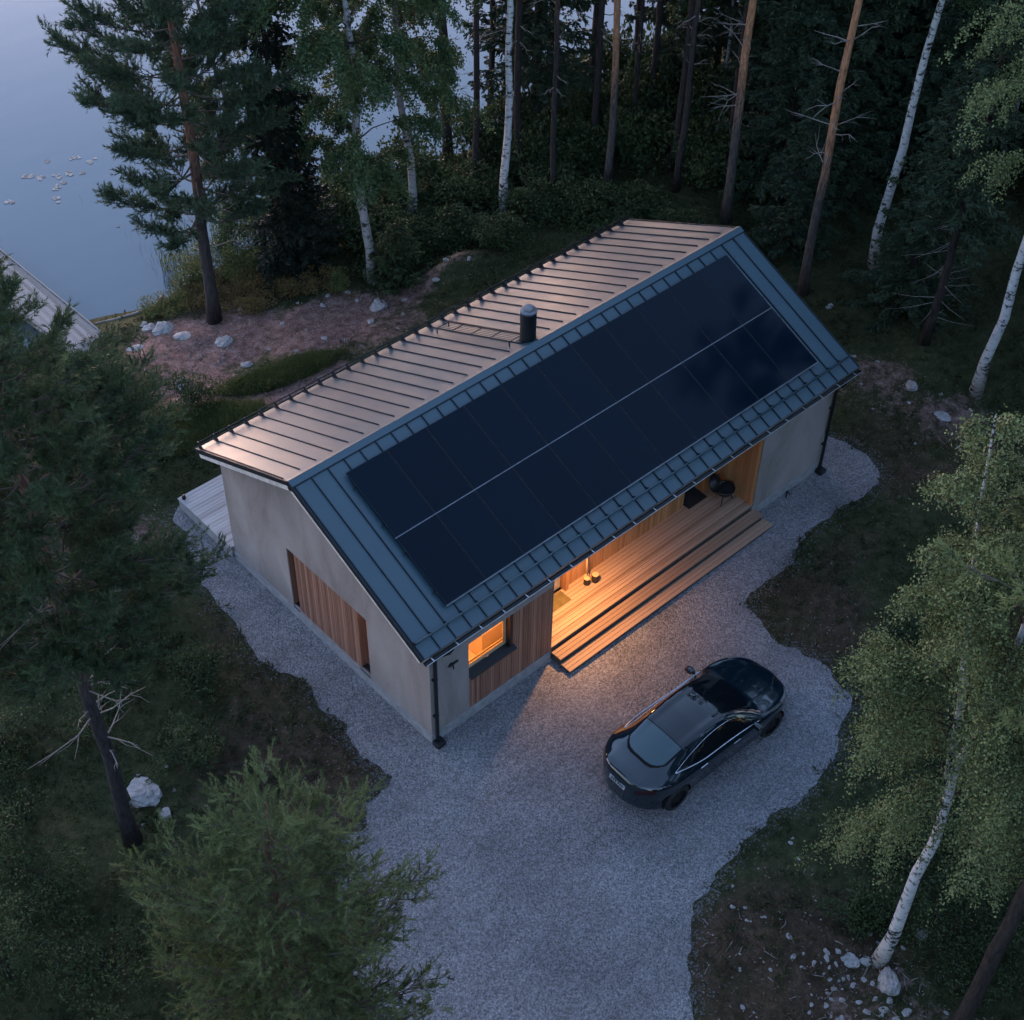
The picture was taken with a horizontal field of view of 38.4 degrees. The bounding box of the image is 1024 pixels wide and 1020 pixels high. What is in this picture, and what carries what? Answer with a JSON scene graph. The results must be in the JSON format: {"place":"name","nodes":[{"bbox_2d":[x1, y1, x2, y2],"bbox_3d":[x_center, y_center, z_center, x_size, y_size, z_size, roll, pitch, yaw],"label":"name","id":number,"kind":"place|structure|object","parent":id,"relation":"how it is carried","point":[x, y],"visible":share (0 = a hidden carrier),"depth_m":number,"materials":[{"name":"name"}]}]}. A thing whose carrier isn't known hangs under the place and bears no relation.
{"place":"outdoors","nodes":[
{"label":"outdoors","id":0,"kind":"place"},
{"bbox_2d":[117,342,368,461],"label":"lawn grass","id":1,"kind":"structure","parent":0,"point":[271,376],"depth_m":43.62,"materials":[{"name":"green plant"}]},
{"bbox_2d":[0,0,738,352],"bbox_3d":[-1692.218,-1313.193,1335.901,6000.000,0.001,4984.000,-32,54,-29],"label":"lake water","id":2,"kind":"structure","parent":0,"point":[92,258],"depth_m":55.03,"materials":[{"name":"blue liquid"}]},
{"bbox_2d":[0,248,101,352],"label":"lake pier","id":3,"kind":"structure","parent":2,"relation":"in","point":[84,327],"depth_m":47.66,"materials":[{"name":"grey wood"}]},
{"bbox_2d":[0,43,1023,1019],"bbox_3d":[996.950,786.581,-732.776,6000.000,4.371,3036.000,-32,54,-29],"label":"ground","id":4,"kind":"structure","parent":0,"point":[750,958],"depth_m":35.47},
{"bbox_2d":[0,799,29,885],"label":"dark shrub","id":5,"kind":"object","parent":4,"relation":"on","point":[5,837],"visible":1,"depth_m":30.98,"materials":[{"name":"green plant"}]},
{"bbox_2d":[0,888,40,1003],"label":"dark shrub","id":6,"kind":"object","parent":4,"relation":"on","point":[5,927],"visible":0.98,"depth_m":29.24,"materials":[{"name":"green plant"}]},
{"bbox_2d":[0,754,53,835],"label":"dark shrub","id":7,"kind":"object","parent":4,"relation":"on","point":[4,788],"visible":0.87,"depth_m":32.22,"materials":[{"name":"green plant"}]},
{"bbox_2d":[0,690,53,766],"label":"dark shrub","id":8,"kind":"object","parent":4,"relation":"on","point":[3,747],"visible":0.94,"depth_m":33.60,"materials":[{"name":"green plant"}]},
{"bbox_2d":[0,831,96,923],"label":"dark shrub","id":9,"kind":"object","parent":4,"relation":"on","point":[50,898],"visible":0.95,"depth_m":30.91,"materials":[{"name":"green plant"}]},
{"bbox_2d":[8,904,165,1013],"bbox_3d":[-8.493,9.179,29.686,2.612,1.536,2.801,-32,54,-29],"label":"dark shrub","id":10,"kind":"object","parent":4,"relation":"on","point":[83,973],"visible":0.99,"depth_m":29.64,"materials":[{"name":"green plant"}]},
{"bbox_2d":[59,647,152,739],"bbox_3d":[-9.578,4.451,34.584,1.961,1.419,2.771,9,45,8],"label":"leafy shrub","id":11,"kind":"object","parent":4,"relation":"on","point":[99,688],"visible":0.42,"depth_m":34.38,"materials":[{"name":"green plant"}]},
{"bbox_2d":[0,240,238,848],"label":"pine tree","id":12,"kind":"object","parent":4,"relation":"on","point":[80,464],"visible":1,"depth_m":24.72,"materials":[{"name":"green plant"}]},
{"bbox_2d":[126,776,162,807],"bbox_3d":[-8.316,6.458,33.307,0.930,0.595,0.727,27,50,24],"label":"boulder","id":13,"kind":"object","parent":4,"relation":"on","point":[141,792],"visible":0.98,"depth_m":33.08,"materials":[{"name":"stone"}]},
{"bbox_2d":[87,950,216,1019],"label":"dark shrub","id":14,"kind":"object","parent":4,"relation":"on","point":[114,1010],"visible":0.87,"depth_m":28.52,"materials":[{"name":"green plant"}]},
{"bbox_2d":[135,291,180,319],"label":"bush","id":15,"kind":"object","parent":4,"relation":"on","point":[153,311],"visible":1,"depth_m":47.67,"materials":[{"name":"green plant"}]},
{"bbox_2d":[121,889,218,998],"bbox_3d":[-6.644,8.855,30.083,1.969,1.219,2.400,-32,54,-29],"label":"dark shrub","id":16,"kind":"object","parent":4,"relation":"on","point":[148,946],"visible":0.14,"depth_m":30.08,"materials":[{"name":"green plant"}]},
{"bbox_2d":[36,0,306,324],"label":"pine tree","id":17,"kind":"object","parent":4,"relation":"on","point":[162,19],"visible":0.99,"depth_m":41.28,"materials":[{"name":"green plant"}]},
{"bbox_2d":[145,709,232,786],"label":"leafy shrub","id":18,"kind":"object","parent":4,"relation":"on","point":[197,748],"visible":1,"depth_m":33.54,"materials":[{"name":"green plant"}]},
{"bbox_2d":[160,242,218,293],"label":"willow bush","id":19,"kind":"object","parent":4,"relation":"on","point":[192,269],"visible":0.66,"depth_m":48.60,"materials":[{"name":"green plant"}]},
{"bbox_2d":[155,368,229,420],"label":"leafy shrub","id":20,"kind":"object","parent":4,"relation":"on","point":[199,388],"visible":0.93,"depth_m":42.54,"materials":[{"name":"green plant"}]},
{"bbox_2d":[160,638,251,708],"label":"leafy shrub","id":21,"kind":"object","parent":4,"relation":"on","point":[199,663],"visible":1,"depth_m":35.29,"materials":[{"name":"green plant"}]},
{"bbox_2d":[146,0,267,251],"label":"birch tree","id":22,"kind":"object","parent":4,"relation":"on","point":[203,85],"visible":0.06,"depth_m":45.16,"materials":[{"name":"plant"}]},
{"bbox_2d":[191,191,266,265],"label":"willow bush","id":23,"kind":"object","parent":4,"relation":"on","point":[224,236],"visible":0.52,"depth_m":49.16,"materials":[{"name":"green plant"}]},
{"bbox_2d":[213,233,262,282],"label":"willow bush","id":24,"kind":"object","parent":4,"relation":"on","point":[246,259],"visible":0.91,"depth_m":48.61,"materials":[{"name":"green plant"}]},
{"bbox_2d":[220,263,299,315],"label":"bush","id":25,"kind":"object","parent":4,"relation":"on","point":[246,286],"visible":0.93,"depth_m":48.04,"materials":[{"name":"green plant"}]},
{"bbox_2d":[109,737,455,1019],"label":"pine tree","id":26,"kind":"object","parent":4,"relation":"on","point":[309,937],"visible":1,"depth_m":23.97,"materials":[{"name":"green plant"}]},
{"bbox_2d":[234,0,332,296],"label":"spruce tree","id":27,"kind":"object","parent":4,"relation":"on","point":[270,46],"visible":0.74,"depth_m":45.70,"materials":[{"name":"green plant"}]},
{"bbox_2d":[127,252,464,403],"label":"soil stones","id":28,"kind":"object","parent":4,"relation":"on","point":[220,361],"visible":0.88,"depth_m":46.03,"materials":[{"name":"grey stone"}]},
{"bbox_2d":[262,89,344,283],"bbox_3d":[-6.783,-10.297,47.168,2.902,7.073,3.067,-32,54,-29],"label":"young spruce","id":29,"kind":"object","parent":4,"relation":"on","point":[313,217],"visible":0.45,"depth_m":47.59,"materials":[{"name":"green plant"}]},
{"bbox_2d":[310,180,372,247],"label":"forest shrub","id":30,"kind":"object","parent":4,"relation":"on","point":[342,202],"visible":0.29,"depth_m":49.34,"materials":[{"name":"green plant"}]},
{"bbox_2d":[232,0,460,284],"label":"birch tree","id":31,"kind":"object","parent":4,"relation":"on","point":[319,48],"visible":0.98,"depth_m":42.74,"materials":[{"name":"green plant"}]},
{"bbox_2d":[338,201,412,250],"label":"forest shrub","id":32,"kind":"object","parent":4,"relation":"on","point":[376,213],"visible":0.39,"depth_m":49.14,"materials":[{"name":"green plant"}]},
{"bbox_2d":[345,213,411,273],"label":"forest shrub","id":33,"kind":"object","parent":4,"relation":"on","point":[375,229],"visible":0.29,"depth_m":48.69,"materials":[{"name":"green plant"}]},
{"bbox_2d":[296,0,495,220],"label":"birch tree","id":34,"kind":"object","parent":4,"relation":"on","point":[444,53],"visible":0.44,"depth_m":45.56,"materials":[{"name":"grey plant"}]},
{"bbox_2d":[362,215,432,295],"bbox_3d":[-3.622,-8.152,47.136,2.258,2.895,2.292,-32,54,-29],"label":"juniper","id":35,"kind":"object","parent":4,"relation":"on","point":[395,240],"visible":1,"depth_m":47.01,"materials":[{"name":"green plant"}]},
{"bbox_2d":[368,127,446,191],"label":"forest shrub","id":36,"kind":"object","parent":4,"relation":"on","point":[396,140],"visible":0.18,"depth_m":52.40,"materials":[{"name":"green plant"}]},
{"bbox_2d":[382,214,442,269],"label":"forest shrub","id":37,"kind":"object","parent":4,"relation":"on","point":[417,235],"visible":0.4,"depth_m":48.96,"materials":[{"name":"green plant"}]},
{"bbox_2d":[389,198,449,247],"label":"forest shrub","id":38,"kind":"object","parent":4,"relation":"on","point":[424,216],"visible":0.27,"depth_m":49.81,"materials":[{"name":"green plant"}]},
{"bbox_2d":[382,147,469,214],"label":"forest shrub","id":39,"kind":"object","parent":4,"relation":"on","point":[436,173],"visible":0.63,"depth_m":51.23,"materials":[{"name":"green plant"}]},
{"bbox_2d":[419,198,481,257],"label":"forest shrub","id":40,"kind":"object","parent":4,"relation":"on","point":[461,228],"visible":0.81,"depth_m":49.21,"materials":[{"name":"green plant"}]},
{"bbox_2d":[426,156,522,219],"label":"forest shrub","id":41,"kind":"object","parent":4,"relation":"on","point":[471,188],"visible":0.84,"depth_m":50.67,"materials":[{"name":"green plant"}]},
{"bbox_2d":[442,104,513,176],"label":"forest shrub","id":42,"kind":"object","parent":4,"relation":"on","point":[484,145],"visible":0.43,"depth_m":52.88,"materials":[{"name":"green plant"}]},
{"bbox_2d":[460,0,505,199],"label":"pine tree","id":43,"kind":"object","parent":4,"relation":"on","point":[475,143],"visible":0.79,"depth_m":49.50,"materials":[{"name":"brown plant"}]},
{"bbox_2d":[468,210,534,256],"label":"forest shrub","id":44,"kind":"object","parent":4,"relation":"on","point":[498,238],"visible":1,"depth_m":48.60,"materials":[{"name":"green plant"}]},
{"bbox_2d":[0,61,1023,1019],"bbox_3d":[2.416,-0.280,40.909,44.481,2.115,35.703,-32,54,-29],"label":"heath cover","id":45,"kind":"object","parent":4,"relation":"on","point":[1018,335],"visible":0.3,"depth_m":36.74,"materials":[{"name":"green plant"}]},
{"bbox_2d":[0,60,1023,1019],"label":"dry heath","id":46,"kind":"object","parent":4,"relation":"on","point":[754,618],"visible":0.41,"depth_m":36.23,"materials":[{"name":"green plant"}]},
{"bbox_2d":[0,106,1023,1019],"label":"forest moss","id":47,"kind":"object","parent":4,"relation":"on","point":[382,772],"visible":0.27,"depth_m":35.35,"materials":[{"name":"green plant"}]},
{"bbox_2d":[498,0,544,218],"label":"birch tree","id":48,"kind":"object","parent":4,"relation":"on","point":[504,171],"visible":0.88,"depth_m":48.06,"materials":[{"name":"white plant"}]},
{"bbox_2d":[512,0,536,186],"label":"pine tree","id":49,"kind":"object","parent":4,"relation":"on","point":[517,79],"visible":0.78,"depth_m":50.06,"materials":[{"name":"brown plant"}]},
{"bbox_2d":[157,425,896,1019],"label":"gravel yard","id":50,"kind":"structure","parent":4,"relation":"on","point":[569,880],"depth_m":33.29,"materials":[{"name":"grey gravel"}]},
{"bbox_2d":[178,474,234,557],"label":"terrace deck","id":51,"kind":"structure","parent":50,"relation":"on","point":[205,504],"depth_m":39.20,"materials":[{"name":"wood"}]},
{"bbox_2d":[551,509,772,673],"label":"porch steps","id":52,"kind":"structure","parent":50,"relation":"on","point":[594,638],"depth_m":37.56,"materials":[{"name":"brown wood"}]},
{"bbox_2d":[603,656,786,810],"bbox_3d":[4.265,4.927,33.911,5.145,1.573,2.398,-31,53,-28],"label":"parked car","id":53,"kind":"object","parent":50,"relation":"on","point":[670,750],"visible":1,"depth_m":33.13,"materials":[{"name":"black paint"}]},
{"bbox_2d":[194,215,861,749],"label":"timber house","id":54,"kind":"structure","parent":4,"relation":"on","point":[474,483],"depth_m":35.51,"materials":[{"name":"wood"}]},
{"bbox_2d":[469,614,516,679],"bbox_3d":[-0.494,3.082,33.857,1.420,1.200,0.300,-32,54,-29],"label":"window","id":55,"kind":"structure","parent":54,"relation":"in","point":[494,645],"depth_m":34.05,"materials":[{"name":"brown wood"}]},
{"bbox_2d":[484,107,582,176],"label":"forest shrub","id":56,"kind":"object","parent":4,"relation":"on","point":[539,144],"visible":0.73,"depth_m":52.17,"materials":[{"name":"green plant"}]},
{"bbox_2d":[493,177,573,237],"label":"forest shrub","id":57,"kind":"object","parent":4,"relation":"on","point":[526,195],"visible":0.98,"depth_m":49.59,"materials":[{"name":"green plant"}]},
{"bbox_2d":[462,0,613,132],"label":"spruce tree","id":58,"kind":"object","parent":4,"relation":"on","point":[540,63],"visible":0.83,"depth_m":51.77,"materials":[{"name":"green plant"}]},
{"bbox_2d":[518,155,587,210],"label":"forest shrub","id":59,"kind":"object","parent":4,"relation":"on","point":[532,173],"visible":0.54,"depth_m":51.17,"materials":[{"name":"green plant"}]},
{"bbox_2d":[528,0,580,204],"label":"pine tree","id":60,"kind":"object","parent":4,"relation":"on","point":[555,91],"visible":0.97,"depth_m":48.35,"materials":[{"name":"brown plant"}]},
{"bbox_2d":[521,66,608,157],"bbox_3d":[1.830,-14.724,54.247,4.171,2.975,3.152,19,47,17],"label":"forest shrub","id":61,"kind":"object","parent":4,"relation":"on","point":[571,108],"visible":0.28,"depth_m":53.80,"materials":[{"name":"green plant"}]},
{"bbox_2d":[125,250,1017,1019],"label":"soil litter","id":62,"kind":"object","parent":4,"relation":"on","point":[755,592],"visible":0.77,"depth_m":43.31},
{"bbox_2d":[535,111,615,189],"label":"forest shrub","id":63,"kind":"object","parent":4,"relation":"on","point":[588,142],"visible":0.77,"depth_m":52.27,"materials":[{"name":"green plant"}]},
{"bbox_2d":[553,173,627,235],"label":"forest shrub","id":64,"kind":"object","parent":4,"relation":"on","point":[577,201],"visible":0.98,"depth_m":49.45,"materials":[{"name":"green plant"}]},
{"bbox_2d":[588,0,622,161],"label":"pine tree","id":65,"kind":"object","parent":4,"relation":"on","point":[597,82],"visible":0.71,"depth_m":50.88,"materials":[{"name":"brown plant"}]},
{"bbox_2d":[602,0,626,188],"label":"pine tree","id":66,"kind":"object","parent":4,"relation":"on","point":[608,171],"visible":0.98,"depth_m":49.26,"materials":[{"name":"brown plant"}]},
{"bbox_2d":[579,20,667,102],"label":"forest shrub","id":67,"kind":"object","parent":4,"relation":"on","point":[625,55],"visible":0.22,"depth_m":57.05,"materials":[{"name":"green plant"}]},
{"bbox_2d":[571,56,676,128],"bbox_3d":[4.188,-15.095,54.316,4.171,2.975,3.152,8,45,7],"label":"forest shrub","id":68,"kind":"object","parent":4,"relation":"on","point":[644,94],"visible":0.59,"depth_m":53.85,"materials":[{"name":"green plant"}]},
{"bbox_2d":[591,178,671,220],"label":"forest shrub","id":69,"kind":"object","parent":4,"relation":"on","point":[629,204],"visible":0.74,"depth_m":49.60,"materials":[{"name":"green plant"}]},
{"bbox_2d":[603,102,671,178],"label":"forest shrub","id":70,"kind":"object","parent":4,"relation":"on","point":[630,135],"visible":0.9,"depth_m":52.30,"materials":[{"name":"green plant"}]},
{"bbox_2d":[622,0,657,147],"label":"pine tree","id":71,"kind":"object","parent":4,"relation":"on","point":[638,55],"visible":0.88,"depth_m":51.75,"materials":[{"name":"brown plant"}]},
{"bbox_2d":[646,206,706,223],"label":"forest shrub","id":72,"kind":"object","parent":4,"relation":"on","point":[671,214],"visible":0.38,"depth_m":48.81,"materials":[{"name":"green plant"}]},
{"bbox_2d":[640,32,713,112],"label":"forest shrub","id":73,"kind":"object","parent":4,"relation":"on","point":[675,79],"visible":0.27,"depth_m":55.07,"materials":[{"name":"green plant"}]},
{"bbox_2d":[619,0,740,104],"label":"spruce tree","id":74,"kind":"object","parent":4,"relation":"on","point":[713,30],"visible":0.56,"depth_m":54.10,"materials":[{"name":"green plant"}]},
{"bbox_2d":[671,0,708,192],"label":"pine tree","id":75,"kind":"object","parent":4,"relation":"on","point":[676,185],"visible":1,"depth_m":48.67,"materials":[{"name":"brown plant"}]},
{"bbox_2d":[667,0,722,172],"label":"pine tree","id":76,"kind":"object","parent":4,"relation":"on","point":[678,121],"visible":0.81,"depth_m":49.91,"materials":[{"name":"brown plant"}]},
{"bbox_2d":[658,62,744,142],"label":"forest shrub","id":77,"kind":"object","parent":4,"relation":"on","point":[699,96],"visible":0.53,"depth_m":53.20,"materials":[{"name":"green plant"}]},
{"bbox_2d":[667,109,750,171],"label":"forest shrub","id":78,"kind":"object","parent":4,"relation":"on","point":[695,129],"visible":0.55,"depth_m":51.44,"materials":[{"name":"green plant"}]},
{"bbox_2d":[670,133,760,195],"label":"forest shrub","id":79,"kind":"object","parent":4,"relation":"on","point":[713,168],"visible":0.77,"depth_m":50.43,"materials":[{"name":"green plant"}]},
{"bbox_2d":[666,0,776,93],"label":"birch tree","id":80,"kind":"object","parent":4,"relation":"on","point":[681,8],"visible":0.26,"depth_m":52.64,"materials":[{"name":"plant"}]},
{"bbox_2d":[706,0,756,225],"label":"pine tree","id":81,"kind":"object","parent":4,"relation":"on","point":[726,210],"visible":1,"depth_m":46.97,"materials":[{"name":"brown plant"}]},
{"bbox_2d":[698,0,827,132],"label":"spruce tree","id":82,"kind":"object","parent":4,"relation":"on","point":[757,27],"visible":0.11,"depth_m":51.85,"materials":[{"name":"green plant"}]},
{"bbox_2d":[747,68,842,281],"bbox_3d":[9.221,-10.575,46.416,3.381,7.098,2.611,14,46,13],"label":"young spruce","id":83,"kind":"object","parent":4,"relation":"on","point":[794,186],"visible":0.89,"depth_m":46.71,"materials":[{"name":"green plant"}]},
{"bbox_2d":[715,0,878,234],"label":"spruce tree","id":84,"kind":"object","parent":4,"relation":"on","point":[788,55],"visible":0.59,"depth_m":47.38,"materials":[{"name":"green plant"}]},
{"bbox_2d":[790,0,887,296],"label":"pine tree","id":85,"kind":"object","parent":4,"relation":"on","point":[803,288],"visible":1,"depth_m":43.45,"materials":[{"name":"brown plant"}]},
{"bbox_2d":[781,0,917,231],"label":"spruce tree","id":86,"kind":"object","parent":4,"relation":"on","point":[864,49],"visible":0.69,"depth_m":47.87,"materials":[{"name":"green plant"}]},
{"bbox_2d":[816,877,897,941],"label":"birch shrub","id":87,"kind":"object","parent":4,"relation":"on","point":[860,913],"visible":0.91,"depth_m":31.09,"materials":[{"name":"green plant"}]},
{"bbox_2d":[801,0,931,197],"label":"spruce tree","id":88,"kind":"object","parent":4,"relation":"on","point":[918,24],"visible":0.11,"depth_m":48.26,"materials":[{"name":"green plant"}]},
{"bbox_2d":[839,784,925,884],"bbox_3d":[8.141,7.208,32.464,2.103,1.118,2.245,13,46,12],"label":"birch shrub","id":89,"kind":"object","parent":4,"relation":"on","point":[861,801],"visible":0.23,"depth_m":32.42,"materials":[{"name":"green plant"}]},
{"bbox_2d":[782,404,1023,968],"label":"birch tree","id":90,"kind":"object","parent":4,"relation":"on","point":[997,750],"visible":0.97,"depth_m":24.17,"materials":[{"name":"green plant"}]},
{"bbox_2d":[839,56,982,333],"bbox_3d":[12.375,-9.302,43.685,4.112,8.878,4.283,-32,54,-29],"label":"young spruce","id":91,"kind":"object","parent":4,"relation":"on","point":[904,252],"visible":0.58,"depth_m":44.71,"materials":[{"name":"green plant"}]},
{"bbox_2d":[868,860,989,947],"bbox_3d":[8.783,8.342,30.973,2.594,1.566,1.927,5,45,4],"label":"birch shrub","id":92,"kind":"object","parent":4,"relation":"on","point":[949,907],"visible":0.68,"depth_m":30.91,"materials":[{"name":"green plant"}]},
{"bbox_2d":[868,780,991,876],"bbox_3d":[9.192,6.712,32.424,2.285,1.767,2.513,-32,54,-29],"label":"birch shrub","id":93,"kind":"object","parent":4,"relation":"on","point":[939,853],"visible":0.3,"depth_m":32.00,"materials":[{"name":"green plant"}]},
{"bbox_2d":[867,0,1017,269],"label":"birch tree","id":94,"kind":"object","parent":4,"relation":"on","point":[897,167],"visible":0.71,"depth_m":43.87,"materials":[{"name":"white plant"}]},
{"bbox_2d":[863,0,1023,175],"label":"spruce tree","id":95,"kind":"object","parent":4,"relation":"on","point":[951,23],"visible":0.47,"depth_m":46.63,"materials":[{"name":"green plant"}]},
{"bbox_2d":[893,0,1023,345],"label":"spruce tree","id":96,"kind":"object","parent":4,"relation":"on","point":[971,203],"visible":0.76,"depth_m":40.80,"materials":[{"name":"green plant"}]},
{"bbox_2d":[925,535,1023,1019],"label":"pine tree","id":97,"kind":"object","parent":4,"relation":"on","point":[968,1007],"visible":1,"depth_m":25.75,"materials":[{"name":"brown plant"}]},
{"bbox_2d":[929,910,1023,1012],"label":"birch shrub","id":98,"kind":"object","parent":4,"relation":"on","point":[976,958],"visible":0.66,"depth_m":30.18,"materials":[{"name":"green plant"}]},
{"bbox_2d":[937,0,1023,398],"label":"birch tree","id":99,"kind":"object","parent":4,"relation":"on","point":[976,388],"visible":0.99,"depth_m":37.55,"materials":[{"name":"green plant"}]},
{"bbox_2d":[948,794,1023,952],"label":"birch shrub","id":100,"kind":"object","parent":4,"relation":"on","point":[1011,894],"visible":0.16,"depth_m":31.12,"materials":[{"name":"green plant"}]},
{"bbox_2d":[972,880,1023,985],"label":"birch shrub","id":101,"kind":"object","parent":4,"relation":"on","point":[1021,958],"visible":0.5,"depth_m":30.39,"materials":[{"name":"green plant"}]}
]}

